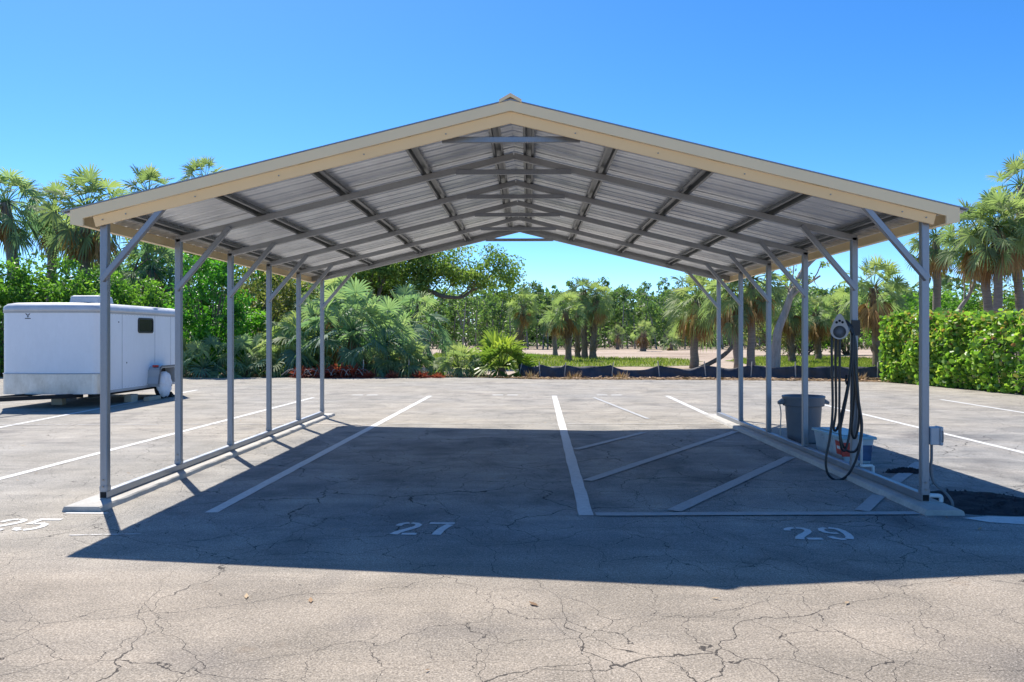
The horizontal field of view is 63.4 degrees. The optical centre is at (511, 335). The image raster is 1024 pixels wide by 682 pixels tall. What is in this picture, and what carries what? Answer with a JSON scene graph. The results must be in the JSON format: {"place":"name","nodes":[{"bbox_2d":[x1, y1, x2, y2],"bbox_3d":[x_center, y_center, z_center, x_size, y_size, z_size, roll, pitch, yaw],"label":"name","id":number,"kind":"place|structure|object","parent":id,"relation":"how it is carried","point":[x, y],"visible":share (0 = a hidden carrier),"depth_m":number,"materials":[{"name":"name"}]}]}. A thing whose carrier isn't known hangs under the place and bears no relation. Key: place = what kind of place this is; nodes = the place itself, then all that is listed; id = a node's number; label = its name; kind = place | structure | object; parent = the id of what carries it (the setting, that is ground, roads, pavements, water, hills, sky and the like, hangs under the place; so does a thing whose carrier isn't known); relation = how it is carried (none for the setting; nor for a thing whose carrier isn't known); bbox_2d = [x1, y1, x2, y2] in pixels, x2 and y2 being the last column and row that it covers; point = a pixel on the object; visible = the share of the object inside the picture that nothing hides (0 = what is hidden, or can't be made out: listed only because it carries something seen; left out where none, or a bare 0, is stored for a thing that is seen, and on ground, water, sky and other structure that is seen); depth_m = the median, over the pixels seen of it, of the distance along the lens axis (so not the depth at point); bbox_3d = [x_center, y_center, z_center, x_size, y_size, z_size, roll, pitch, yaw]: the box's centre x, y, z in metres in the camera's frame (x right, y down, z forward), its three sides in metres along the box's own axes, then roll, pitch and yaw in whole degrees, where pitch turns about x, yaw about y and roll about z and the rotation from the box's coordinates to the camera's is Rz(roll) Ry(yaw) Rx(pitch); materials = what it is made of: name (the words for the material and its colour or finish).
{"place":"outdoors","nodes":[
{"label":"outdoors","id":0,"kind":"place"},
{"bbox_2d":[0,0,1023,328],"label":"sky","id":1,"kind":"structure","parent":0,"point":[922,98],"materials":[{"name":"blue"}]},
{"bbox_2d":[432,352,883,369],"bbox_3d":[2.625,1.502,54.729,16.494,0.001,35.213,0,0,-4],"label":"lawn","id":2,"kind":"structure","parent":0,"point":[601,362],"depth_m":45.07,"materials":[{"name":"plant"}]},
{"bbox_2d":[504,287,540,353],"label":"palm tree","id":3,"kind":"object","parent":2,"relation":"on","point":[523,320],"visible":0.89,"depth_m":57.76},
{"bbox_2d":[538,305,562,355],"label":"palm tree","id":4,"kind":"object","parent":2,"relation":"on","point":[554,337],"visible":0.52,"depth_m":61.83,"materials":[{"name":"green plant"}]},
{"bbox_2d":[543,290,588,360],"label":"palm tree","id":5,"kind":"object","parent":2,"relation":"on","point":[566,325],"visible":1,"depth_m":49.81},
{"bbox_2d":[561,302,590,357],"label":"palm tree","id":6,"kind":"object","parent":2,"relation":"on","point":[577,347],"visible":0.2,"depth_m":55.84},
{"bbox_2d":[566,276,601,358],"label":"palm tree","id":7,"kind":"object","parent":2,"relation":"on","point":[583,333],"visible":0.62,"depth_m":54.31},
{"bbox_2d":[578,280,615,358],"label":"palm tree","id":8,"kind":"object","parent":2,"relation":"on","point":[598,312],"visible":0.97,"depth_m":53.73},
{"bbox_2d":[418,337,1017,393],"bbox_3d":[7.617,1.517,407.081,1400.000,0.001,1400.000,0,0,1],"label":"ground","id":9,"kind":"structure","parent":0,"point":[678,353],"depth_m":71.36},
{"bbox_2d":[0,365,1017,391],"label":"soil strip","id":10,"kind":"object","parent":9,"relation":"on","point":[627,379],"visible":0.06,"depth_m":28.25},
{"bbox_2d":[0,255,47,375],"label":"shrub","id":11,"kind":"object","parent":10,"relation":"on","point":[16,288],"visible":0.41,"depth_m":30.89,"materials":[{"name":"green plant"}]},
{"bbox_2d":[0,166,55,278],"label":"palm tree","id":12,"kind":"object","parent":10,"relation":"on","point":[14,237],"visible":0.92,"depth_m":34.86,"materials":[{"name":"green plant"}]},
{"bbox_2d":[20,179,77,301],"bbox_3d":[-22.020,-3.038,40.062,3.380,9.121,3.371,0,0,1],"label":"palm tree","id":13,"kind":"object","parent":10,"relation":"on","point":[52,197],"visible":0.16,"depth_m":39.67,"materials":[{"name":"green plant"}]},
{"bbox_2d":[0,252,99,342],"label":"shrub","id":14,"kind":"object","parent":10,"relation":"on","point":[44,283],"visible":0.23,"depth_m":31.86,"materials":[{"name":"green plant"}]},
{"bbox_2d":[32,163,129,285],"bbox_3d":[-18.432,-2.987,36.042,4.259,9.026,3.822,0,0,1],"label":"palm tree","id":15,"kind":"object","parent":10,"relation":"on","point":[83,244],"visible":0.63,"depth_m":35.59,"materials":[{"name":"green plant"}]},
{"bbox_2d":[44,265,143,305],"bbox_3d":[-16.001,-0.576,31.984,4.290,4.351,3.118,0,0,-40],"label":"shrub","id":16,"kind":"object","parent":10,"relation":"on","point":[92,290],"visible":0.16,"depth_m":31.80,"materials":[{"name":"green plant"}]},
{"bbox_2d":[67,262,139,295],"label":"leafy tree","id":17,"kind":"object","parent":10,"relation":"on","point":[95,268],"visible":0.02,"depth_m":42.66,"materials":[{"name":"green plant"}]},
{"bbox_2d":[90,241,174,288],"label":"palm tree","id":18,"kind":"object","parent":10,"relation":"on","point":[138,260],"visible":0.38,"depth_m":36.83,"materials":[{"name":"green plant"}]},
{"bbox_2d":[108,162,174,287],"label":"palm tree","id":19,"kind":"object","parent":10,"relation":"on","point":[150,173],"visible":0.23,"depth_m":40.60,"materials":[{"name":"green plant"}]},
{"bbox_2d":[94,238,199,313],"bbox_3d":[-16.615,-1.707,38.067,4.164,6.454,4.461,0,0,38],"label":"leafy tree","id":20,"kind":"object","parent":10,"relation":"on","point":[153,268],"visible":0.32,"depth_m":37.67,"materials":[{"name":"green plant"}]},
{"bbox_2d":[110,275,186,337],"bbox_3d":[-14.917,-0.421,32.994,4.064,4.028,2.954,0,0,-23],"label":"shrub","id":21,"kind":"object","parent":10,"relation":"on","point":[152,284],"visible":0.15,"depth_m":32.87,"materials":[{"name":"green plant"}]},
{"bbox_2d":[125,252,220,337],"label":"leafy tree","id":22,"kind":"object","parent":10,"relation":"on","point":[189,255],"visible":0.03,"depth_m":40.99,"materials":[{"name":"green plant"}]},
{"bbox_2d":[183,338,214,376],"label":"palmetto","id":23,"kind":"object","parent":10,"relation":"on","point":[184,349],"visible":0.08,"depth_m":30.10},
{"bbox_2d":[178,155,226,291],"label":"palm tree","id":24,"kind":"object","parent":10,"relation":"on","point":[201,163],"visible":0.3,"depth_m":44.80,"materials":[{"name":"green plant"}]},
{"bbox_2d":[162,254,256,374],"bbox_3d":[-11.280,-0.843,30.958,3.248,5.086,3.258,0,0,1],"label":"leafy tree","id":25,"kind":"object","parent":10,"relation":"on","point":[202,328],"visible":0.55,"depth_m":30.38,"materials":[{"name":"green plant"}]},
{"bbox_2d":[183,333,243,378],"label":"palmetto","id":26,"kind":"object","parent":10,"relation":"on","point":[195,351],"visible":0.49,"depth_m":29.36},
{"bbox_2d":[183,256,301,363],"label":"leafy tree","id":27,"kind":"object","parent":10,"relation":"on","point":[237,280],"visible":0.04,"depth_m":41.94,"materials":[{"name":"green plant"}]},
{"bbox_2d":[218,308,277,373],"bbox_3d":[-10.357,0.245,32.478,2.771,2.742,2.765,0,0,1],"label":"shrub","id":28,"kind":"object","parent":10,"relation":"on","point":[258,322],"visible":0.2,"depth_m":32.05,"materials":[{"name":"green plant"}]},
{"bbox_2d":[208,331,290,377],"bbox_3d":[-9.480,1.528,29.782,3.281,3.428,3.263,0,0,-23],"label":"palmetto","id":29,"kind":"object","parent":10,"relation":"on","point":[243,342],"visible":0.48,"depth_m":29.54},
{"bbox_2d":[219,266,305,370],"bbox_3d":[-10.645,-1.061,34.950,3.710,5.535,3.433,0,0,1],"label":"shrub","id":30,"kind":"object","parent":10,"relation":"on","point":[287,287],"visible":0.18,"depth_m":34.67,"materials":[{"name":"green plant"}]},
{"bbox_2d":[235,344,295,377],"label":"palmetto","id":31,"kind":"object","parent":10,"relation":"on","point":[258,356],"visible":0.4,"depth_m":29.60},
{"bbox_2d":[248,272,329,324],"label":"leafy tree","id":32,"kind":"object","parent":10,"relation":"on","point":[261,304],"visible":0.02,"depth_m":42.94,"materials":[{"name":"green plant"}]},
{"bbox_2d":[249,310,335,374],"bbox_3d":[-8.351,0.763,31.346,3.674,3.547,3.556,0,0,1],"label":"palmetto","id":33,"kind":"object","parent":10,"relation":"on","point":[277,340],"visible":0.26,"depth_m":30.76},
{"bbox_2d":[259,276,329,329],"bbox_3d":[-9.215,-0.752,35.960,3.424,4.871,2.906,0,0,-14],"label":"shrub","id":34,"kind":"object","parent":10,"relation":"on","point":[292,292],"visible":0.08,"depth_m":35.41,"materials":[{"name":"green plant"}]},
{"bbox_2d":[282,366,315,377],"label":"red plant","id":35,"kind":"object","parent":10,"relation":"on","point":[303,371],"visible":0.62,"depth_m":28.80,"materials":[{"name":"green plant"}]},
{"bbox_2d":[274,339,332,377],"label":"palmetto","id":36,"kind":"object","parent":10,"relation":"on","point":[310,354],"visible":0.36,"depth_m":29.93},
{"bbox_2d":[265,293,371,374],"bbox_3d":[-7.188,0.649,31.201,4.364,4.570,4.397,0,0,1],"label":"palmetto","id":37,"kind":"object","parent":10,"relation":"on","point":[309,311],"visible":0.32,"depth_m":30.57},
{"bbox_2d":[303,363,333,377],"bbox_3d":[-6.612,1.405,28.867,1.215,1.012,1.253,0,0,-42],"label":"red plant","id":38,"kind":"object","parent":10,"relation":"on","point":[317,373],"visible":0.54,"depth_m":28.74,"materials":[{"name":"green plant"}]},
{"bbox_2d":[282,276,377,355],"bbox_3d":[-7.572,-0.584,34.858,4.682,4.734,4.660,0,0,1],"label":"palmetto","id":39,"kind":"object","parent":10,"relation":"on","point":[333,282],"visible":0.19,"depth_m":34.71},
{"bbox_2d":[319,362,353,377],"bbox_3d":[-6.033,1.406,28.938,1.295,1.061,1.275,0,0,43],"label":"red plant","id":40,"kind":"object","parent":10,"relation":"on","point":[335,369],"visible":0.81,"depth_m":28.76,"materials":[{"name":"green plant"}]},
{"bbox_2d":[301,275,372,340],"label":"leafy tree","id":41,"kind":"object","parent":10,"relation":"on","point":[339,303],"depth_m":44.64,"materials":[{"name":"green plant"}]},
{"bbox_2d":[289,277,406,373],"bbox_3d":[-5.965,0.350,30.943,5.011,5.060,4.993,0,0,1],"label":"palmetto","id":42,"kind":"object","parent":10,"relation":"on","point":[353,303],"visible":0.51,"depth_m":30.43,"materials":[{"name":"plant"}]},
{"bbox_2d":[333,363,370,377],"bbox_3d":[-5.588,1.405,28.910,1.246,1.012,1.226,0,0,-39],"label":"red plant","id":43,"kind":"object","parent":10,"relation":"on","point":[355,373],"visible":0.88,"depth_m":28.75,"materials":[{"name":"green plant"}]},
{"bbox_2d":[357,370,376,377],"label":"red plant","id":44,"kind":"object","parent":10,"relation":"on","point":[367,375],"visible":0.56,"depth_m":28.68,"materials":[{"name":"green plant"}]},
{"bbox_2d":[328,270,422,352],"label":"leafy tree","id":45,"kind":"object","parent":10,"relation":"on","point":[390,307],"visible":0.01,"depth_m":47.84,"materials":[{"name":"green plant"}]},
{"bbox_2d":[349,339,407,377],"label":"palmetto","id":46,"kind":"object","parent":10,"relation":"on","point":[375,357],"visible":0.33,"depth_m":29.86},
{"bbox_2d":[331,296,435,376],"bbox_3d":[-4.698,0.732,30.768,4.333,4.407,4.337,0,0,1],"label":"palmetto","id":47,"kind":"object","parent":10,"relation":"on","point":[407,332],"visible":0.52,"depth_m":30.30,"materials":[{"name":"plant"}]},
{"bbox_2d":[386,370,401,377],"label":"red plant","id":48,"kind":"object","parent":10,"relation":"on","point":[391,375],"visible":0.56,"depth_m":28.78,"materials":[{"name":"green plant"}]},
{"bbox_2d":[364,283,452,364],"bbox_3d":[-4.372,-0.018,33.966,4.241,4.407,4.208,0,0,1],"label":"palmetto","id":49,"kind":"object","parent":10,"relation":"on","point":[407,300],"visible":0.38,"depth_m":33.88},
{"bbox_2d":[377,340,446,377],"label":"palmetto","id":50,"kind":"object","parent":10,"relation":"on","point":[414,347],"visible":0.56,"depth_m":29.65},
{"bbox_2d":[411,371,430,377],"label":"red plant","id":51,"kind":"object","parent":10,"relation":"on","point":[422,375],"visible":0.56,"depth_m":28.67,"materials":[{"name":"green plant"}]},
{"bbox_2d":[342,243,526,336],"bbox_3d":[-4.133,-1.649,40.467,9.800,6.474,5.512,0,0,1],"label":"oak tree","id":52,"kind":"object","parent":10,"relation":"on","point":[383,280],"visible":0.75,"depth_m":38.98,"materials":[{"name":"green plant"}]},
{"bbox_2d":[429,372,445,377],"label":"red plant","id":53,"kind":"object","parent":10,"relation":"on","point":[438,376],"visible":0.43,"depth_m":28.71,"materials":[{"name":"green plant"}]},
{"bbox_2d":[426,341,489,377],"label":"palmetto","id":54,"kind":"object","parent":10,"relation":"on","point":[458,349],"visible":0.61,"depth_m":29.67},
{"bbox_2d":[453,327,542,377],"bbox_3d":[-0.504,1.226,30.339,3.481,3.201,3.549,0,0,1],"label":"palmetto","id":55,"kind":"object","parent":10,"relation":"on","point":[494,344],"visible":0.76,"depth_m":29.86,"materials":[{"name":"plant"}]},
{"bbox_2d":[519,370,538,377],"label":"dry weed","id":56,"kind":"object","parent":10,"relation":"on","point":[529,374],"visible":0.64,"depth_m":28.84,"materials":[{"name":"brown plant"}]},
{"bbox_2d":[566,371,581,377],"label":"dry weed","id":57,"kind":"object","parent":10,"relation":"on","point":[569,375],"visible":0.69,"depth_m":28.51,"materials":[{"name":"brown plant"}]},
{"bbox_2d":[613,371,627,377],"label":"dry weed","id":58,"kind":"object","parent":10,"relation":"on","point":[622,374],"visible":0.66,"depth_m":28.64,"materials":[{"name":"brown plant"}]},
{"bbox_2d":[518,361,881,379],"bbox_3d":[7.952,1.196,28.708,15.497,0.629,1.646,0,0,1],"label":"silt fence","id":59,"kind":"object","parent":10,"relation":"on","point":[749,371],"visible":0.66,"depth_m":28.77,"materials":[{"name":"fabric"}]},
{"bbox_2d":[878,307,1023,394],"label":"sea grape hedge","id":60,"kind":"object","parent":10,"relation":"on","point":[950,362],"visible":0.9,"depth_m":22.77,"materials":[{"name":"green plant"}]},
{"bbox_2d":[0,377,1023,681],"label":"parking lot","id":61,"kind":"structure","parent":9,"relation":"on","point":[598,531],"depth_m":5.84,"materials":[{"name":"asphalt"}]},
{"bbox_2d":[51,398,65,404],"bbox_3d":[-9.544,1.346,17.547,0.340,0.218,0.180,0,0,1],"label":"wood block","id":62,"kind":"object","parent":61,"relation":"on","point":[58,401],"depth_m":17.46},
{"bbox_2d":[0,295,174,401],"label":"cargo trailer","id":63,"kind":"object","parent":61,"relation":"on","point":[51,350],"visible":0.88,"depth_m":16.70,"materials":[{"name":"metal"}]},
{"bbox_2d":[124,394,137,401],"bbox_3d":[-8.419,1.371,18.316,0.160,0.168,0.300,0,0,1],"label":"wood block","id":64,"kind":"object","parent":61,"relation":"on","point":[130,397],"depth_m":18.17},
{"bbox_2d":[144,395,160,400],"bbox_3d":[-8.141,1.411,18.761,0.120,0.088,0.620,0,0,1],"label":"wood block","id":65,"kind":"object","parent":61,"relation":"on","point":[155,397],"depth_m":18.68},
{"bbox_2d":[62,413,334,511],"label":"concrete kerb","id":66,"kind":"structure","parent":61,"relation":"on","point":[95,503],"depth_m":8.32,"materials":[{"name":"concrete"}]},
{"bbox_2d":[37,373,980,669],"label":"leaf litter","id":67,"kind":"object","parent":61,"relation":"on","point":[579,377],"visible":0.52,"depth_m":27.67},
{"bbox_2d":[61,93,968,501],"bbox_3d":[0.062,-0.319,10.933,7.660,3.459,7.910,0,0,1],"label":"carport","id":68,"kind":"object","parent":61,"relation":"on","point":[509,163],"visible":0.99,"depth_m":8.69,"materials":[{"name":"metal"}]},
{"bbox_2d":[830,314,859,338],"bbox_3d":[3.420,-0.096,8.507,0.350,0.261,0.172,0,0,-44],"label":"hose hanger","id":69,"kind":"object","parent":68,"relation":"attached to","point":[840,327],"visible":1,"depth_m":8.43,"materials":[{"name":"beige plastic"}]},
{"bbox_2d":[825,319,862,479],"bbox_3d":[3.384,0.650,8.484,0.417,1.647,0.214,0,0,1],"label":"garden hose","id":70,"kind":"object","parent":69,"relation":"hanging from","point":[853,378],"visible":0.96,"depth_m":8.46,"materials":[{"name":"rubber"}]},
{"bbox_2d":[860,438,874,472],"bbox_3d":[3.666,1.207,8.556,0.154,0.500,0.037,0,0,1],"label":"water pipe","id":71,"kind":"object","parent":68,"relation":"attached to","point":[865,465],"visible":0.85,"depth_m":8.54,"materials":[{"name":"white plastic"}]},
{"bbox_2d":[929,493,943,501],"bbox_3d":[3.612,1.378,7.061,0.121,0.070,0.040,0,0,13],"label":"drain elbow","id":72,"kind":"object","parent":68,"relation":"attached to","point":[936,495],"visible":1,"depth_m":7.04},
{"bbox_2d":[929,426,953,506],"bbox_3d":[3.646,1.115,7.063,0.177,0.687,0.162,0,0,1],"label":"outlet box","id":73,"kind":"object","parent":68,"relation":"attached to","point":[936,435],"visible":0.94,"depth_m":7.03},
{"bbox_2d":[777,394,829,443],"bbox_3d":[3.999,1.137,11.376,0.570,0.640,0.575,0,0,43],"label":"garbage can","id":74,"kind":"object","parent":61,"relation":"on","point":[792,403],"visible":0.78,"depth_m":11.20,"materials":[{"name":"grey plastic"}]},
{"bbox_2d":[706,414,964,515],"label":"concrete kerb","id":75,"kind":"structure","parent":61,"relation":"on","point":[932,507],"depth_m":8.12,"materials":[{"name":"concrete"}]},
{"bbox_2d":[811,427,876,463],"bbox_3d":[3.921,1.290,9.829,0.406,0.329,0.986,0,0,1],"label":"storage tub","id":76,"kind":"object","parent":61,"relation":"on","point":[822,436],"visible":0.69,"depth_m":9.55,"materials":[{"name":"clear plastic"}]},
{"bbox_2d":[883,467,918,473],"bbox_3d":[4.179,1.426,8.866,0.492,0.054,0.268,0,0,1],"label":"asphalt patch","id":77,"kind":"object","parent":61,"relation":"on","point":[906,470],"visible":0.96,"depth_m":8.80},
{"bbox_2d":[930,489,1023,515],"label":"asphalt patch","id":78,"kind":"object","parent":61,"relation":"on","point":[979,503],"visible":0.94,"depth_m":7.08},
{"bbox_2d":[0,249,1023,345],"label":"distant woods","id":79,"kind":"object","parent":9,"relation":"on","point":[946,282],"visible":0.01,"depth_m":123.01,"materials":[{"name":"green plant"}]},
{"bbox_2d":[246,270,956,348],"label":"woodland","id":80,"kind":"object","parent":9,"relation":"on","point":[648,308],"visible":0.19,"depth_m":98.18,"materials":[{"name":"green plant"}]},
{"bbox_2d":[607,325,626,349],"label":"palm tree","id":81,"kind":"object","parent":9,"relation":"on","point":[617,340],"visible":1,"depth_m":91.89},
{"bbox_2d":[630,320,655,350],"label":"palm tree","id":82,"kind":"object","parent":9,"relation":"on","point":[642,340],"visible":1,"depth_m":81.79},
{"bbox_2d":[659,332,683,350],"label":"palm tree","id":83,"kind":"object","parent":9,"relation":"on","point":[671,346],"visible":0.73,"depth_m":85.70,"materials":[{"name":"green plant"}]},
{"bbox_2d":[661,273,722,367],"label":"palm tree","id":84,"kind":"object","parent":9,"relation":"on","point":[696,329],"visible":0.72,"depth_m":38.32,"materials":[{"name":"green plant"}]},
{"bbox_2d":[698,335,732,366],"bbox_3d":[9.085,0.275,37.221,1.799,2.647,0.369,0,0,-8],"label":"fallen trunk","id":85,"kind":"object","parent":9,"relation":"on","point":[723,355],"visible":0.45,"depth_m":37.12,"materials":[{"name":"wood"}]},
{"bbox_2d":[697,277,762,367],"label":"palm tree","id":86,"kind":"object","parent":9,"relation":"on","point":[729,324],"visible":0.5,"depth_m":34.55,"materials":[{"name":"green plant"}]},
{"bbox_2d":[721,271,788,365],"bbox_3d":[10.080,-1.176,34.915,3.335,5.419,3.151,0,0,1],"label":"palm tree","id":87,"kind":"object","parent":9,"relation":"on","point":[776,298],"visible":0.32,"depth_m":34.65,"materials":[{"name":"green plant"}]},
{"bbox_2d":[743,300,801,355],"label":"bush","id":88,"kind":"object","parent":9,"relation":"on","point":[783,340],"visible":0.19,"depth_m":63.42,"materials":[{"name":"green plant"}]},
{"bbox_2d":[764,284,812,360],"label":"palm tree","id":89,"kind":"object","parent":9,"relation":"on","point":[792,325],"visible":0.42,"depth_m":46.68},
{"bbox_2d":[771,260,829,367],"bbox_3d":[11.431,-1.917,32.553,2.642,6.890,2.746,0,0,40],"label":"bare tree","id":90,"kind":"object","parent":9,"relation":"on","point":[776,338],"visible":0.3,"depth_m":32.87,"materials":[{"name":"plant"}]},
{"bbox_2d":[763,299,846,354],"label":"bush","id":91,"kind":"object","parent":9,"relation":"on","point":[810,349],"visible":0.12,"depth_m":65.56,"materials":[{"name":"green plant"}]},
{"bbox_2d":[793,294,836,359],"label":"palm tree","id":92,"kind":"object","parent":9,"relation":"on","point":[819,326],"visible":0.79,"depth_m":51.71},
{"bbox_2d":[817,289,849,356],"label":"palm tree","id":93,"kind":"object","parent":9,"relation":"on","point":[846,316],"visible":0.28,"depth_m":55.80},
{"bbox_2d":[810,294,870,354],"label":"bush","id":94,"kind":"object","parent":9,"relation":"on","point":[843,349],"visible":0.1,"depth_m":65.72,"materials":[{"name":"green plant"}]},
{"bbox_2d":[831,253,911,365],"bbox_3d":[17.371,-1.203,40.030,3.672,5.464,3.587,0,0,1],"label":"palm tree","id":95,"kind":"object","parent":9,"relation":"on","point":[869,318],"visible":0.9,"depth_m":39.77,"materials":[{"name":"plant"}]},
{"bbox_2d":[859,292,908,355],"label":"bush","id":96,"kind":"object","parent":9,"relation":"on","point":[866,333],"visible":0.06,"depth_m":60.24,"materials":[{"name":"green plant"}]},
{"bbox_2d":[878,278,918,315],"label":"palm tree","id":97,"kind":"object","parent":9,"relation":"on","point":[890,287],"visible":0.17,"depth_m":49.79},
{"bbox_2d":[897,287,965,311],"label":"bush","id":98,"kind":"object","parent":9,"relation":"on","point":[913,305],"visible":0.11,"depth_m":47.80,"materials":[{"name":"green plant"}]},
{"bbox_2d":[904,224,967,309],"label":"palm tree","id":99,"kind":"object","parent":9,"relation":"on","point":[937,273],"visible":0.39,"depth_m":39.82,"materials":[{"name":"green plant"}]},
{"bbox_2d":[950,220,977,339],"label":"bare tree","id":100,"kind":"object","parent":9,"relation":"on","point":[966,298],"visible":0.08,"depth_m":33.92,"materials":[{"name":"brown plant"}]},
{"bbox_2d":[929,289,1007,350],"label":"bush","id":101,"kind":"object","parent":9,"relation":"on","point":[969,305],"visible":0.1,"depth_m":45.22,"materials":[{"name":"green plant"}]},
{"bbox_2d":[933,197,1023,367],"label":"palm tree","id":102,"kind":"object","parent":9,"relation":"on","point":[986,290],"visible":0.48,"depth_m":32.86,"materials":[{"name":"green plant"}]},
{"bbox_2d":[951,186,1023,371],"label":"palm tree","id":103,"kind":"object","parent":9,"relation":"on","point":[1006,258],"visible":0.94,"depth_m":31.65,"materials":[{"name":"green plant"}]},
{"bbox_2d":[967,184,1023,360],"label":"palm tree","id":104,"kind":"object","parent":9,"relation":"on","point":[1019,294],"visible":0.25,"depth_m":32.85,"materials":[{"name":"green plant"}]},
{"bbox_2d":[970,278,1023,356],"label":"bush","id":105,"kind":"object","parent":9,"relation":"on","point":[1004,291],"visible":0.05,"depth_m":45.34,"materials":[{"name":"green plant"}]},
{"bbox_2d":[985,149,1023,220],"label":"palm tree","id":106,"kind":"object","parent":9,"relation":"on","point":[1013,167],"visible":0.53,"depth_m":35.95,"materials":[{"name":"green plant"}]},
{"bbox_2d":[1003,285,1023,340],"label":"bush","id":107,"kind":"object","parent":9,"relation":"on","point":[1006,301],"visible":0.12,"depth_m":44.15,"materials":[{"name":"green plant"}]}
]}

